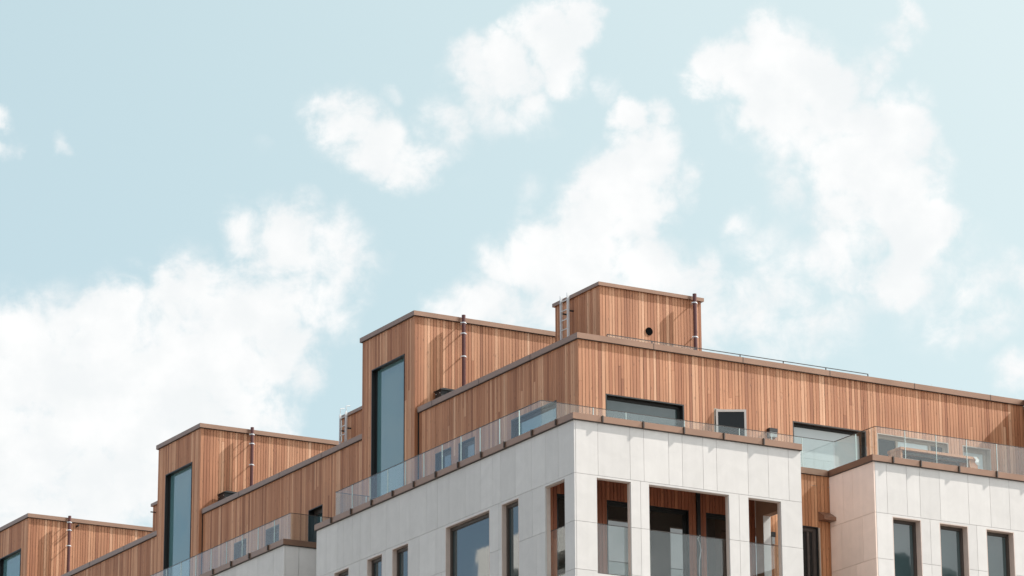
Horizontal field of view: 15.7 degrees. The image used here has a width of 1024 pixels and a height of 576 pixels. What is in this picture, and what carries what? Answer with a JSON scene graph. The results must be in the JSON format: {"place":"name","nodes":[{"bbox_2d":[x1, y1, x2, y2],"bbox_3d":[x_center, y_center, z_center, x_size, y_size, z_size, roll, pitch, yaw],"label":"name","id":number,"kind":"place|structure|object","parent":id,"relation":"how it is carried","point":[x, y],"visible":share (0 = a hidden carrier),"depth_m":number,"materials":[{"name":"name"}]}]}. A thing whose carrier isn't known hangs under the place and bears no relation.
{"place":"outdoors","nodes":[
{"label":"outdoors","id":0,"kind":"place"},
{"bbox_2d":[0,513,152,575],"bbox_3d":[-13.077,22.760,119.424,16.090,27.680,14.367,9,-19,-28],"label":"apartment building","id":1,"kind":"structure","parent":0,"point":[31,544],"depth_m":115.19,"materials":[{"name":"brown wood"}]},
{"bbox_2d":[61,423,341,575],"bbox_3d":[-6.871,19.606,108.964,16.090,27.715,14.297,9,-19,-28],"label":"apartment building","id":2,"kind":"structure","parent":0,"point":[201,466],"depth_m":105.04,"materials":[{"name":"brown wood"}]},
{"bbox_2d":[151,310,755,575],"bbox_3d":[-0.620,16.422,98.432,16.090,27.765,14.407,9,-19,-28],"label":"apartment building","id":3,"kind":"structure","parent":0,"point":[413,360],"depth_m":95.00,"materials":[{"name":"brown wood"}]},
{"bbox_2d":[217,491,236,500],"bbox_3d":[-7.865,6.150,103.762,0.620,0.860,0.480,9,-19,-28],"label":"roof vent","id":4,"kind":"object","parent":3,"relation":"on","point":[223,495],"visible":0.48,"depth_m":103.64,"materials":[{"name":"black metal"}]},
{"bbox_2d":[234,538,245,559],"bbox_3d":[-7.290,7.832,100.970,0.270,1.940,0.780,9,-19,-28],"label":"window","id":5,"kind":"structure","parent":3,"relation":"in","point":[238,545],"depth_m":101.43,"materials":[{"name":"glass"}]},
{"bbox_2d":[265,524,278,545],"bbox_3d":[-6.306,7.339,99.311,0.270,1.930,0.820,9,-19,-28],"label":"window","id":6,"kind":"structure","parent":3,"relation":"in","point":[269,539],"depth_m":99.78,"materials":[{"name":"glass"}]},
{"bbox_2d":[308,504,322,541],"bbox_3d":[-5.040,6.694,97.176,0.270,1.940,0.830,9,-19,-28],"label":"window","id":7,"kind":"structure","parent":3,"relation":"in","point":[317,511],"depth_m":97.59,"materials":[{"name":"black glass"}]},
{"bbox_2d":[0,0,1023,571],"label":"sky","id":8,"kind":"structure","parent":0,"point":[208,208],"materials":[{"name":"blue"}]},
{"bbox_2d":[697,535,700,575],"bbox_3d":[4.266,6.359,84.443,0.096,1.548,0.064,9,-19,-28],"label":"cable","id":9,"kind":"object","parent":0,"point":[700,556],"visible":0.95,"depth_m":84.49,"materials":[{"name":"grey plastic"}]},
{"bbox_2d":[887,447,977,468],"bbox_3d":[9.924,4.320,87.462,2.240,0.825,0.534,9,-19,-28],"label":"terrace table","id":10,"kind":"object","parent":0,"point":[930,456],"visible":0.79,"depth_m":87.47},
{"bbox_2d":[973,457,979,465],"bbox_3d":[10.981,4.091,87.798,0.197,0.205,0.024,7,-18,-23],"label":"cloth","id":11,"kind":"object","parent":10,"relation":"hanging from","point":[976,461],"visible":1,"depth_m":87.80,"materials":[{"name":"white fabric"}]},
{"label":"ground","id":12,"kind":"structure","parent":0,"visible":0},
{"bbox_2d":[314,281,1023,575],"bbox_3d":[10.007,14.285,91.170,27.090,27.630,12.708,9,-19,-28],"label":"apartment building","id":13,"kind":"structure","parent":12,"relation":"on","point":[616,430],"depth_m":86.64,"materials":[{"name":"wood"}]},
{"bbox_2d":[334,567,348,575],"bbox_3d":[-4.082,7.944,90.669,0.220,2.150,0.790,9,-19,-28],"label":"window","id":14,"kind":"structure","parent":13,"relation":"in","point":[345,572],"depth_m":91.01,"materials":[{"name":"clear glass"}]},
{"bbox_2d":[367,554,381,575],"bbox_3d":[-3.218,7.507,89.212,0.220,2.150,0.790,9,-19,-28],"label":"window","id":15,"kind":"structure","parent":13,"relation":"in","point":[374,564],"depth_m":89.66,"materials":[{"name":"clear glass"}]},
{"bbox_2d":[392,543,407,575],"bbox_3d":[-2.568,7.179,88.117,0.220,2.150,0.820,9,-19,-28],"label":"window","id":16,"kind":"structure","parent":13,"relation":"in","point":[399,554],"depth_m":88.53,"materials":[{"name":"clear glass"}]},
{"bbox_2d":[435,447,450,471],"bbox_3d":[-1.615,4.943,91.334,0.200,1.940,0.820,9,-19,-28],"label":"window","id":17,"kind":"structure","parent":13,"relation":"in","point":[447,452],"depth_m":91.72,"materials":[{"name":"blue glass"}]},
{"bbox_2d":[434,388,453,398],"bbox_3d":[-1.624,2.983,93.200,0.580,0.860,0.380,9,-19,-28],"label":"roof vent","id":18,"kind":"object","parent":13,"relation":"on","point":[440,392],"visible":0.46,"depth_m":93.12,"materials":[{"name":"black metal"}]},
{"bbox_2d":[458,436,474,461],"bbox_3d":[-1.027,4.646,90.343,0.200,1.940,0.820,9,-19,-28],"label":"window","id":19,"kind":"structure","parent":13,"relation":"in","point":[468,446],"depth_m":90.72,"materials":[{"name":"blue glass"}]},
{"bbox_2d":[445,509,489,575],"bbox_3d":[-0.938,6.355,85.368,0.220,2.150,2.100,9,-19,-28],"label":"window","id":20,"kind":"structure","parent":13,"relation":"in","point":[467,541],"depth_m":85.66,"materials":[{"name":"blue glass"}]},
{"bbox_2d":[501,497,518,575],"bbox_3d":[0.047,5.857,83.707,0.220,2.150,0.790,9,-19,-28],"label":"window","id":21,"kind":"structure","parent":13,"relation":"in","point":[509,510],"depth_m":83.94,"materials":[{"name":"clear glass"}]},
{"bbox_2d":[511,400,556,438],"bbox_3d":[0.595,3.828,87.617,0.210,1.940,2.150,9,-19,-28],"label":"window","id":22,"kind":"structure","parent":13,"relation":"in","point":[547,413],"depth_m":87.97,"materials":[{"name":"blue glass"}]},
{"bbox_2d":[557,494,564,575],"bbox_3d":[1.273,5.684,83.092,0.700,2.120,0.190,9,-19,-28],"label":"window","id":23,"kind":"structure","parent":13,"relation":"in","point":[560,497],"depth_m":83.07,"materials":[{"name":"black glass"}]},
{"bbox_2d":[607,500,627,575],"bbox_3d":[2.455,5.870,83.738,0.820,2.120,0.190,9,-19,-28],"label":"window","id":24,"kind":"structure","parent":13,"relation":"in","point":[617,511],"depth_m":83.80,"materials":[{"name":"grey glass"}]},
{"bbox_2d":[605,393,683,426],"bbox_3d":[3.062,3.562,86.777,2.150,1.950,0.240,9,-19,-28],"label":"window","id":25,"kind":"structure","parent":13,"relation":"in","point":[613,402],"depth_m":87.05,"materials":[{"name":"black glass"}]},
{"bbox_2d":[649,505,689,575],"bbox_3d":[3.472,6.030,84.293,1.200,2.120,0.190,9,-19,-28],"label":"window","id":26,"kind":"structure","parent":13,"relation":"in","point":[669,552],"depth_m":84.46,"materials":[{"name":"black glass"}]},
{"bbox_2d":[706,513,726,575],"bbox_3d":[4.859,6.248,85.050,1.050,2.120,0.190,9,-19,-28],"label":"window","id":27,"kind":"structure","parent":13,"relation":"in","point":[715,523],"depth_m":85.08,"materials":[{"name":"black glass"}]},
{"bbox_2d":[714,408,746,435],"bbox_3d":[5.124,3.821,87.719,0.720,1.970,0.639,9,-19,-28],"label":"window","id":28,"kind":"structure","parent":13,"relation":"in","point":[736,418],"depth_m":87.80,"materials":[{"name":"white wood"}]},
{"bbox_2d":[767,428,777,438],"bbox_3d":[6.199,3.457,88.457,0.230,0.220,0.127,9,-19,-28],"label":"wall lamp","id":29,"kind":"object","parent":13,"relation":"attached to","point":[774,430],"visible":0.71,"depth_m":88.42,"materials":[{"name":"white metal"}]},
{"bbox_2d":[771,532,775,544],"bbox_3d":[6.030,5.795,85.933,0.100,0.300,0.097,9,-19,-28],"label":"wall lamp","id":30,"kind":"object","parent":13,"relation":"attached to","point":[773,535],"visible":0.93,"depth_m":85.90,"materials":[{"name":"white metal"}]},
{"bbox_2d":[802,525,818,575],"bbox_3d":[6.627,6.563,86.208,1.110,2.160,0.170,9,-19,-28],"label":"window","id":31,"kind":"structure","parent":13,"relation":"in","point":[810,534],"depth_m":86.54,"materials":[{"name":"black glass"}]},
{"bbox_2d":[793,421,866,470],"bbox_3d":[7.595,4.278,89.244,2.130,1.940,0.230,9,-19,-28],"label":"window","id":32,"kind":"structure","parent":13,"relation":"in","point":[817,454],"depth_m":89.44,"materials":[{"name":"clear glass"}]},
{"bbox_2d":[892,516,922,575],"bbox_3d":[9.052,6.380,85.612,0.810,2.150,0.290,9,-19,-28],"label":"window","id":33,"kind":"structure","parent":13,"relation":"in","point":[907,537],"depth_m":85.85,"materials":[{"name":"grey glass"}]},
{"bbox_2d":[877,433,948,464],"bbox_3d":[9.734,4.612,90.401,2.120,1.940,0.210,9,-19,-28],"label":"window","id":34,"kind":"structure","parent":13,"relation":"in","point":[885,442],"depth_m":90.58,"materials":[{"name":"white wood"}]},
{"bbox_2d":[939,522,969,575],"bbox_3d":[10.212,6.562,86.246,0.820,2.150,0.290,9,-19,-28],"label":"window","id":35,"kind":"structure","parent":13,"relation":"in","point":[954,542],"depth_m":86.50,"materials":[{"name":"grey glass"}]},
{"bbox_2d":[962,445,990,470],"bbox_3d":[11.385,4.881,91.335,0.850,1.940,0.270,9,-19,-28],"label":"window","id":36,"kind":"structure","parent":13,"relation":"in","point":[983,454],"depth_m":91.68,"materials":[{"name":"white wood"}]},
{"bbox_2d":[986,529,1015,575],"bbox_3d":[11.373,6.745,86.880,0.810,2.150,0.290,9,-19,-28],"label":"window","id":37,"kind":"structure","parent":13,"relation":"in","point":[1000,544],"depth_m":87.14,"materials":[{"name":"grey glass"}]}
]}

